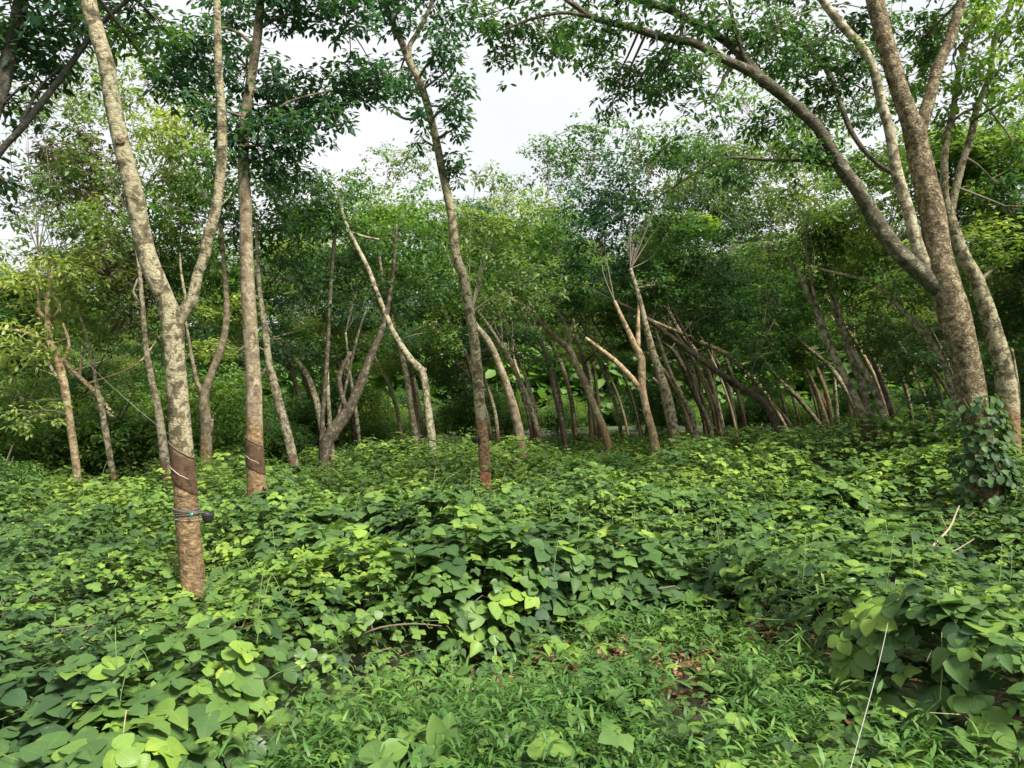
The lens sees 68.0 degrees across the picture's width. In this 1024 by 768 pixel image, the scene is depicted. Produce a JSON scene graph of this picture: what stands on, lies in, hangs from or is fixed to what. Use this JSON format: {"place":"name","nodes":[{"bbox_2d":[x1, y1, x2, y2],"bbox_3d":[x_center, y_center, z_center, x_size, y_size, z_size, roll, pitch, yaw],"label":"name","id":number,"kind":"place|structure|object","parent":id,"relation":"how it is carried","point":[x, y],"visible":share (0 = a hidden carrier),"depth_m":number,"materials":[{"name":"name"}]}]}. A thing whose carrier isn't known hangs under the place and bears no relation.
{"place":"outdoors","nodes":[
{"label":"outdoors","id":0,"kind":"place"},
{"bbox_2d":[0,425,1023,767],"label":"ground","id":1,"kind":"structure","parent":0,"point":[908,689],"depth_m":5.05,"materials":[{"name":"soil"}]},
{"bbox_2d":[0,443,66,519],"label":"shrub","id":2,"kind":"object","parent":1,"relation":"on","point":[6,472],"visible":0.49,"depth_m":11.48,"materials":[{"name":"green plant"}]},
{"bbox_2d":[0,279,120,408],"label":"rubber tree","id":3,"kind":"object","parent":1,"relation":"on","point":[86,371],"visible":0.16,"depth_m":23.62,"materials":[{"name":"green plant"}]},
{"bbox_2d":[0,353,136,497],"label":"shrub","id":4,"kind":"object","parent":1,"relation":"on","point":[5,443],"visible":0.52,"depth_m":15.16,"materials":[{"name":"green plant"}]},
{"bbox_2d":[0,78,145,494],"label":"tree","id":5,"kind":"object","parent":1,"relation":"on","point":[48,317],"visible":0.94,"depth_m":12.64,"materials":[{"name":"green plant"}]},
{"bbox_2d":[0,262,160,471],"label":"rubber tree","id":6,"kind":"object","parent":1,"relation":"on","point":[69,367],"visible":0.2,"depth_m":19.22,"materials":[{"name":"green plant"}]},
{"bbox_2d":[5,304,156,402],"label":"rubber tree","id":7,"kind":"object","parent":1,"relation":"on","point":[105,362],"visible":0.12,"depth_m":30.25,"materials":[{"name":"green plant"}]},
{"bbox_2d":[1,372,160,470],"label":"shrub","id":8,"kind":"object","parent":1,"relation":"on","point":[120,398],"visible":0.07,"depth_m":21.61,"materials":[{"name":"green plant"}]},
{"bbox_2d":[25,370,141,469],"bbox_3d":[-12.409,1.220,21.832,3.552,3.218,3.361,1,-2,-17],"label":"shrub","id":9,"kind":"object","parent":1,"relation":"on","point":[72,389],"visible":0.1,"depth_m":21.93,"materials":[{"name":"green plant"}]},
{"bbox_2d":[5,390,167,480],"bbox_3d":[-9.151,1.313,16.475,3.141,2.420,3.188,0,-2,11],"label":"shrub","id":10,"kind":"object","parent":1,"relation":"on","point":[118,421],"visible":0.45,"depth_m":16.45,"materials":[{"name":"green plant"}]},
{"bbox_2d":[0,0,180,214],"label":"rubber tree","id":11,"kind":"object","parent":1,"relation":"on","point":[18,34],"visible":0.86,"depth_m":6.77,"materials":[{"name":"green plant"}]},
{"bbox_2d":[9,72,183,481],"bbox_3d":[-8.456,-2.082,14.753,4.040,9.000,3.586,0,-2,0],"label":"rubber tree","id":12,"kind":"object","parent":1,"relation":"on","point":[109,266],"visible":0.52,"depth_m":14.07,"materials":[{"name":"green plant"}]},
{"bbox_2d":[53,313,164,403],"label":"rubber tree","id":13,"kind":"object","parent":1,"relation":"on","point":[96,365],"visible":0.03,"depth_m":34.77,"materials":[{"name":"green plant"}]},
{"bbox_2d":[37,45,229,495],"bbox_3d":[-7.061,-2.265,14.058,3.183,9.184,4.906,1,-2,-31],"label":"rubber tree","id":14,"kind":"object","parent":1,"relation":"on","point":[167,175],"visible":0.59,"depth_m":13.43,"materials":[{"name":"green plant"}]},
{"bbox_2d":[80,0,231,618],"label":"rubber tree","id":15,"kind":"object","parent":1,"relation":"on","point":[174,316],"visible":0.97,"depth_m":5.80,"materials":[{"name":"brown plant"}]},
{"bbox_2d":[72,230,261,442],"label":"rubber tree","id":16,"kind":"object","parent":1,"relation":"on","point":[232,332],"visible":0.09,"depth_m":23.30,"materials":[{"name":"green plant"}]},
{"bbox_2d":[117,357,243,466],"bbox_3d":[-8.802,0.936,20.194,3.853,3.491,3.647,-1,-2,26],"label":"shrub","id":17,"kind":"object","parent":1,"relation":"on","point":[163,377],"visible":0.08,"depth_m":20.18,"materials":[{"name":"green plant"}]},
{"bbox_2d":[113,85,279,485],"bbox_3d":[-5.712,-1.556,13.974,2.683,7.648,4.566,1,-2,-33],"label":"rubber tree","id":18,"kind":"object","parent":1,"relation":"on","point":[202,197],"visible":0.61,"depth_m":13.45,"materials":[{"name":"green plant"}]},
{"bbox_2d":[115,353,282,480],"bbox_3d":[-7.625,0.886,18.201,3.790,3.254,4.678,1,-2,-29],"label":"shrub","id":19,"kind":"object","parent":1,"relation":"on","point":[220,417],"visible":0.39,"depth_m":17.35,"materials":[{"name":"green plant"}]},
{"bbox_2d":[110,260,308,404],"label":"rubber tree","id":20,"kind":"object","parent":1,"relation":"on","point":[141,353],"visible":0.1,"depth_m":28.58,"materials":[{"name":"green plant"}]},
{"bbox_2d":[187,369,285,460],"bbox_3d":[-7.776,1.067,21.012,3.277,3.136,3.462,0,-2,-12],"label":"shrub","id":21,"kind":"object","parent":1,"relation":"on","point":[241,408],"visible":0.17,"depth_m":20.55,"materials":[{"name":"green plant"}]},
{"bbox_2d":[134,231,402,429],"bbox_3d":[-6.998,-0.952,22.621,7.537,7.012,7.016,0,-2,14],"label":"rubber tree","id":22,"kind":"object","parent":1,"relation":"on","point":[236,311],"visible":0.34,"depth_m":21.73,"materials":[{"name":"green plant"}]},
{"bbox_2d":[192,234,345,446],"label":"rubber tree","id":23,"kind":"object","parent":1,"relation":"on","point":[296,387],"visible":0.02,"depth_m":33.18,"materials":[{"name":"green plant"}]},
{"bbox_2d":[230,414,317,464],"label":"shrub","id":24,"kind":"object","parent":1,"relation":"on","point":[273,445],"visible":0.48,"depth_m":17.93,"materials":[{"name":"green plant"}]},
{"bbox_2d":[136,0,412,556],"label":"rubber tree","id":25,"kind":"object","parent":1,"relation":"on","point":[283,112],"visible":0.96,"depth_m":8.80,"materials":[{"name":"green plant"}]},
{"bbox_2d":[213,155,348,490],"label":"rubber tree","id":26,"kind":"object","parent":1,"relation":"on","point":[282,211],"visible":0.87,"depth_m":13.57,"materials":[{"name":"green plant"}]},
{"bbox_2d":[231,201,381,447],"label":"rubber tree","id":27,"kind":"object","parent":1,"relation":"on","point":[352,418],"visible":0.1,"depth_m":27.33,"materials":[{"name":"green plant"}]},
{"bbox_2d":[287,375,380,451],"bbox_3d":[-6.540,1.254,27.657,3.578,3.425,3.781,0,-2,-14],"label":"shrub","id":28,"kind":"object","parent":1,"relation":"on","point":[310,413],"visible":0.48,"depth_m":27.06,"materials":[{"name":"green plant"}]},
{"bbox_2d":[296,380,405,450],"bbox_3d":[-7.711,1.537,35.178,5.227,3.636,4.235,1,-2,-26],"label":"shrub","id":29,"kind":"object","parent":1,"relation":"on","point":[366,409],"visible":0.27,"depth_m":35.18,"materials":[{"name":"green plant"}]},
{"bbox_2d":[273,166,432,483],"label":"rubber tree","id":30,"kind":"object","parent":1,"relation":"on","point":[329,436],"visible":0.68,"depth_m":15.06,"materials":[{"name":"green plant"}]},
{"bbox_2d":[282,266,423,448],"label":"rubber tree","id":31,"kind":"object","parent":1,"relation":"on","point":[396,407],"visible":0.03,"depth_m":33.19,"materials":[{"name":"green plant"}]},
{"bbox_2d":[278,204,434,444],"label":"rubber tree","id":32,"kind":"object","parent":1,"relation":"on","point":[418,402],"visible":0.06,"depth_m":36.18,"materials":[{"name":"green plant"}]},
{"bbox_2d":[339,421,394,445],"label":"shrub","id":33,"kind":"object","parent":1,"relation":"on","point":[371,430],"visible":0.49,"depth_m":28.97,"materials":[{"name":"green plant"}]},
{"bbox_2d":[309,175,451,478],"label":"rubber tree","id":34,"kind":"object","parent":1,"relation":"on","point":[417,366],"visible":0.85,"depth_m":15.34,"materials":[{"name":"green plant"}]},
{"bbox_2d":[292,242,482,446],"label":"rubber tree","id":35,"kind":"object","parent":1,"relation":"on","point":[395,369],"visible":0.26,"depth_m":23.74,"materials":[{"name":"green plant"}]},
{"bbox_2d":[341,138,438,461],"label":"rubber tree","id":36,"kind":"object","parent":1,"relation":"on","point":[399,162],"visible":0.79,"depth_m":20.91,"materials":[{"name":"green plant"}]},
{"bbox_2d":[329,0,491,498],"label":"rubber tree","id":37,"kind":"object","parent":1,"relation":"on","point":[399,35],"visible":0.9,"depth_m":10.77,"materials":[{"name":"green plant"}]},
{"bbox_2d":[386,544,440,654],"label":"seedling","id":38,"kind":"object","parent":1,"relation":"on","point":[422,549],"visible":0.69,"depth_m":5.15,"materials":[{"name":"green plant"}]},
{"bbox_2d":[356,179,473,468],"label":"rubber tree","id":39,"kind":"object","parent":1,"relation":"on","point":[446,339],"visible":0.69,"depth_m":17.19,"materials":[{"name":"green plant"}]},
{"bbox_2d":[326,195,543,387],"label":"rubber tree","id":40,"kind":"object","parent":1,"relation":"on","point":[368,323],"visible":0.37,"depth_m":20.92,"materials":[{"name":"green plant"}]},
{"bbox_2d":[426,712,457,753],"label":"seedling","id":41,"kind":"object","parent":1,"relation":"on","point":[435,724],"visible":0.69,"depth_m":3.16,"materials":[{"name":"green plant"}]},
{"bbox_2d":[354,276,530,440],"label":"rubber tree","id":42,"kind":"object","parent":1,"relation":"on","point":[460,365],"visible":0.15,"depth_m":28.67,"materials":[{"name":"green plant"}]},
{"bbox_2d":[391,246,519,442],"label":"rubber tree","id":43,"kind":"object","parent":1,"relation":"on","point":[496,425],"depth_m":32.25,"materials":[{"name":"green plant"}]},
{"bbox_2d":[427,366,508,443],"bbox_3d":[-2.172,1.002,34.773,4.200,4.020,4.438,0,-2,14],"label":"shrub","id":44,"kind":"object","parent":1,"relation":"on","point":[462,415],"visible":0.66,"depth_m":34.05,"materials":[{"name":"green plant"}]},
{"bbox_2d":[430,247,533,440],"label":"rubber tree","id":45,"kind":"object","parent":1,"relation":"on","point":[527,413],"visible":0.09,"depth_m":22.32,"materials":[{"name":"green plant"}]},
{"bbox_2d":[433,231,543,448],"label":"rubber tree","id":46,"kind":"object","parent":1,"relation":"on","point":[521,384],"visible":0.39,"depth_m":17.83,"materials":[{"name":"green plant"}]},
{"bbox_2d":[446,227,538,435],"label":"rubber tree","id":47,"kind":"object","parent":1,"relation":"on","point":[523,372],"visible":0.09,"depth_m":21.25,"materials":[{"name":"green plant"}]},
{"bbox_2d":[433,159,569,484],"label":"rubber tree","id":48,"kind":"object","parent":1,"relation":"on","point":[508,390],"visible":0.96,"depth_m":14.41,"materials":[{"name":"green plant"}]},
{"bbox_2d":[398,196,608,435],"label":"rubber tree","id":49,"kind":"object","parent":1,"relation":"on","point":[542,346],"visible":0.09,"depth_m":24.10,"materials":[{"name":"green plant"}]},
{"bbox_2d":[473,382,540,439],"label":"shrub","id":50,"kind":"object","parent":1,"relation":"on","point":[507,427],"visible":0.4,"depth_m":38.15,"materials":[{"name":"green plant"}]},
{"bbox_2d":[0,511,1016,732],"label":"dry stems","id":51,"kind":"object","parent":1,"relation":"on","point":[447,609],"visible":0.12,"depth_m":4.95,"materials":[{"name":"brown plant"}]},
{"bbox_2d":[10,432,1010,767],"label":"leaf litter","id":52,"kind":"object","parent":1,"relation":"on","point":[680,660],"visible":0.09,"depth_m":4.78,"materials":[{"name":"brown plant"}]},
{"bbox_2d":[0,402,1023,767],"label":"creeper ground cover","id":53,"kind":"object","parent":1,"relation":"on","point":[342,534],"visible":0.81,"depth_m":5.44,"materials":[{"name":"green plant"}]},
{"bbox_2d":[1,296,1023,438],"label":"woods","id":54,"kind":"object","parent":1,"relation":"on","point":[540,383],"visible":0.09,"depth_m":60.19,"materials":[{"name":"plant"}]},
{"bbox_2d":[461,209,577,436],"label":"rubber tree","id":55,"kind":"object","parent":1,"relation":"on","point":[571,400],"visible":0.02,"depth_m":35.67,"materials":[{"name":"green plant"}]},
{"bbox_2d":[491,131,593,448],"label":"rubber tree","id":56,"kind":"object","parent":1,"relation":"on","point":[552,152],"visible":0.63,"depth_m":21.34,"materials":[{"name":"green plant"}]},
{"bbox_2d":[538,401,571,436],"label":"shrub","id":57,"kind":"object","parent":1,"relation":"on","point":[548,418],"visible":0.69,"depth_m":39.03,"materials":[{"name":"green plant"}]},
{"bbox_2d":[503,226,615,440],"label":"rubber tree","id":58,"kind":"object","parent":1,"relation":"on","point":[582,356],"visible":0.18,"depth_m":29.66,"materials":[{"name":"green plant"}]},
{"bbox_2d":[497,109,627,451],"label":"rubber tree","id":59,"kind":"object","parent":1,"relation":"on","point":[584,381],"visible":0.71,"depth_m":17.71,"materials":[{"name":"green plant"}]},
{"bbox_2d":[521,234,631,440],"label":"rubber tree","id":60,"kind":"object","parent":1,"relation":"on","point":[596,387],"visible":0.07,"depth_m":32.38,"materials":[{"name":"green plant"}]},
{"bbox_2d":[551,393,601,433],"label":"shrub","id":61,"kind":"object","parent":1,"relation":"on","point":[582,418],"visible":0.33,"depth_m":42.51,"materials":[{"name":"green plant"}]},
{"bbox_2d":[534,255,622,445],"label":"rubber tree","id":62,"kind":"object","parent":1,"relation":"on","point":[613,398],"visible":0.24,"depth_m":23.00,"materials":[{"name":"green plant"}]},
{"bbox_2d":[539,131,661,469],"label":"rubber tree","id":63,"kind":"object","parent":1,"relation":"on","point":[598,219],"visible":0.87,"depth_m":15.72,"materials":[{"name":"green plant"}]},
{"bbox_2d":[183,594,1020,767],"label":"weeds","id":64,"kind":"object","parent":1,"relation":"on","point":[398,749],"visible":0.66,"depth_m":3.42,"materials":[{"name":"green plant"}]},
{"bbox_2d":[583,448,633,474],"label":"shrub","id":65,"kind":"object","parent":1,"relation":"on","point":[617,462],"visible":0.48,"depth_m":12.41,"materials":[{"name":"green plant"}]},
{"bbox_2d":[549,260,706,436],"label":"rubber tree","id":66,"kind":"object","parent":1,"relation":"on","point":[614,319],"visible":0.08,"depth_m":24.96,"materials":[{"name":"green plant"}]},
{"bbox_2d":[614,374,685,434],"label":"shrub","id":67,"kind":"object","parent":1,"relation":"on","point":[639,410],"visible":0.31,"depth_m":37.91,"materials":[{"name":"green plant"}]},
{"bbox_2d":[606,116,705,467],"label":"rubber tree","id":68,"kind":"object","parent":1,"relation":"on","point":[661,382],"visible":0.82,"depth_m":16.07,"materials":[{"name":"green plant"}]},
{"bbox_2d":[543,209,773,435],"bbox_3d":[3.648,-1.276,19.877,5.805,6.217,6.295,0,-2,1],"label":"rubber tree","id":69,"kind":"object","parent":1,"relation":"on","point":[710,225],"visible":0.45,"depth_m":19.24,"materials":[{"name":"green plant"}]},
{"bbox_2d":[572,302,751,424],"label":"rubber tree","id":70,"kind":"object","parent":1,"relation":"on","point":[630,365],"visible":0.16,"depth_m":28.68,"materials":[{"name":"green plant"}]},
{"bbox_2d":[646,384,696,432],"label":"shrub","id":71,"kind":"object","parent":1,"relation":"on","point":[654,396],"visible":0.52,"depth_m":36.07,"materials":[{"name":"green plant"}]},
{"bbox_2d":[631,260,723,436],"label":"rubber tree","id":72,"kind":"object","parent":1,"relation":"on","point":[697,366],"visible":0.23,"depth_m":18.67,"materials":[{"name":"green plant"}]},
{"bbox_2d":[621,292,767,429],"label":"rubber tree","id":73,"kind":"object","parent":1,"relation":"on","point":[727,387],"visible":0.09,"depth_m":33.17,"materials":[{"name":"green plant"}]},
{"bbox_2d":[646,127,755,440],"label":"rubber tree","id":74,"kind":"object","parent":1,"relation":"on","point":[680,209],"visible":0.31,"depth_m":20.35,"materials":[{"name":"green plant"}]},
{"bbox_2d":[614,130,790,436],"bbox_3d":[5.229,-2.468,20.941,4.709,8.727,3.582,1,-2,-19],"label":"rubber tree","id":75,"kind":"object","parent":1,"relation":"on","point":[691,387],"visible":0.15,"depth_m":20.72,"materials":[{"name":"green plant"}]},
{"bbox_2d":[617,196,808,453],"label":"rubber tree","id":76,"kind":"object","parent":1,"relation":"on","point":[754,394],"visible":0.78,"depth_m":16.49,"materials":[{"name":"green plant"}]},
{"bbox_2d":[652,319,788,434],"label":"dead tree","id":77,"kind":"object","parent":1,"relation":"on","point":[717,349],"visible":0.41,"depth_m":17.99,"materials":[{"name":"wood"}]},
{"bbox_2d":[454,0,1005,521],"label":"rubber tree","id":78,"kind":"object","parent":1,"relation":"on","point":[928,264],"visible":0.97,"depth_m":8.07,"materials":[{"name":"green plant"}]},
{"bbox_2d":[943,393,1023,512],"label":"climbing creeper","id":79,"kind":"object","parent":78,"relation":"attached to","point":[1006,475],"visible":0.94,"depth_m":7.78,"materials":[{"name":"green plant"}]},
{"bbox_2d":[721,395,791,432],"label":"shrub","id":80,"kind":"object","parent":1,"relation":"on","point":[758,415],"visible":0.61,"depth_m":36.91,"materials":[{"name":"green plant"}]},
{"bbox_2d":[642,116,876,462],"bbox_3d":[4.676,-1.881,14.998,2.944,6.969,4.006,1,-2,-36],"label":"rubber tree","id":81,"kind":"object","parent":1,"relation":"on","point":[772,261],"visible":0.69,"depth_m":14.14,"materials":[{"name":"green plant"}]},
{"bbox_2d":[732,352,797,454],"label":"sapling","id":82,"kind":"object","parent":1,"relation":"on","point":[764,387],"visible":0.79,"depth_m":16.91,"materials":[{"name":"green plant"}]},
{"bbox_2d":[719,230,833,426],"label":"rubber tree","id":83,"kind":"object","parent":1,"relation":"on","point":[826,394],"visible":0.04,"depth_m":27.52,"materials":[{"name":"green plant"}]},
{"bbox_2d":[673,63,889,461],"bbox_3d":[6.036,-2.401,15.180,5.393,8.068,3.393,1,-2,-34],"label":"rubber tree","id":84,"kind":"object","parent":1,"relation":"on","point":[852,362],"visible":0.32,"depth_m":14.73,"materials":[{"name":"green plant"}]},
{"bbox_2d":[673,248,897,427],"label":"rubber tree","id":85,"kind":"object","parent":1,"relation":"on","point":[826,364],"visible":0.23,"depth_m":21.60,"materials":[{"name":"green plant"}]},
{"bbox_2d":[733,305,843,415],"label":"rubber tree","id":86,"kind":"object","parent":1,"relation":"on","point":[799,371],"visible":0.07,"depth_m":32.02,"materials":[{"name":"green plant"}]},
{"bbox_2d":[757,298,826,432],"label":"rubber tree","id":87,"kind":"object","parent":1,"relation":"on","point":[798,398],"visible":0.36,"depth_m":21.45,"materials":[{"name":"green plant"}]},
{"bbox_2d":[761,329,839,423],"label":"rubber tree","id":88,"kind":"object","parent":1,"relation":"on","point":[835,396],"visible":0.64,"depth_m":22.46,"materials":[{"name":"green plant"}]},
{"bbox_2d":[762,236,889,420],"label":"rubber tree","id":89,"kind":"object","parent":1,"relation":"on","point":[867,362],"visible":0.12,"depth_m":17.61,"materials":[{"name":"green plant"}]},
{"bbox_2d":[727,228,937,413],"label":"rubber tree","id":90,"kind":"object","parent":1,"relation":"on","point":[861,295],"visible":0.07,"depth_m":23.87,"materials":[{"name":"green plant"}]},
{"bbox_2d":[828,378,887,425],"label":"shrub","id":91,"kind":"object","parent":1,"relation":"on","point":[844,407],"visible":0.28,"depth_m":45.18,"materials":[{"name":"green plant"}]},
{"bbox_2d":[812,241,924,459],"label":"rubber tree","id":92,"kind":"object","parent":1,"relation":"on","point":[861,365],"visible":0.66,"depth_m":14.00,"materials":[{"name":"green plant"}]},
{"bbox_2d":[772,68,1023,451],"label":"rubber tree","id":93,"kind":"object","parent":1,"relation":"on","point":[919,328],"visible":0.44,"depth_m":13.53,"materials":[{"name":"green plant"}]},
{"bbox_2d":[797,119,1023,362],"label":"rubber tree","id":94,"kind":"object","parent":1,"relation":"on","point":[989,237],"visible":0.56,"depth_m":11.88,"materials":[{"name":"green plant"}]},
{"bbox_2d":[870,326,957,448],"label":"rubber tree","id":95,"kind":"object","parent":1,"relation":"on","point":[912,362],"visible":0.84,"depth_m":15.77,"materials":[{"name":"green plant"}]},
{"bbox_2d":[841,292,987,401],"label":"rubber tree","id":96,"kind":"object","parent":1,"relation":"on","point":[943,384],"visible":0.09,"depth_m":29.24,"materials":[{"name":"green plant"}]},
{"bbox_2d":[865,249,1014,360],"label":"rubber tree","id":97,"kind":"object","parent":1,"relation":"on","point":[938,336],"visible":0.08,"depth_m":25.64,"materials":[{"name":"green plant"}]},
{"bbox_2d":[871,122,1023,336],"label":"rubber tree","id":98,"kind":"object","parent":1,"relation":"on","point":[1010,316],"visible":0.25,"depth_m":12.39,"materials":[{"name":"green plant"}]},
{"bbox_2d":[902,0,1023,502],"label":"rubber tree","id":99,"kind":"object","parent":1,"relation":"on","point":[1006,378],"visible":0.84,"depth_m":9.57,"materials":[{"name":"green plant"}]},
{"bbox_2d":[946,328,1023,423],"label":"shrub","id":100,"kind":"object","parent":1,"relation":"on","point":[989,381],"visible":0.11,"depth_m":18.76,"materials":[{"name":"green plant"}]},
{"bbox_2d":[956,110,1023,263],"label":"rubber tree","id":101,"kind":"object","parent":1,"relation":"on","point":[991,122],"visible":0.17,"depth_m":11.87,"materials":[{"name":"green plant"}]},
{"bbox_2d":[0,0,1023,393],"label":"sky","id":102,"kind":"structure","parent":0,"point":[505,120],"materials":[{"name":"white"}]},
{"bbox_2d":[211,589,1023,767],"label":"grass","id":103,"kind":"structure","parent":0,"point":[781,718],"depth_m":3.51,"materials":[{"name":"green plant"}]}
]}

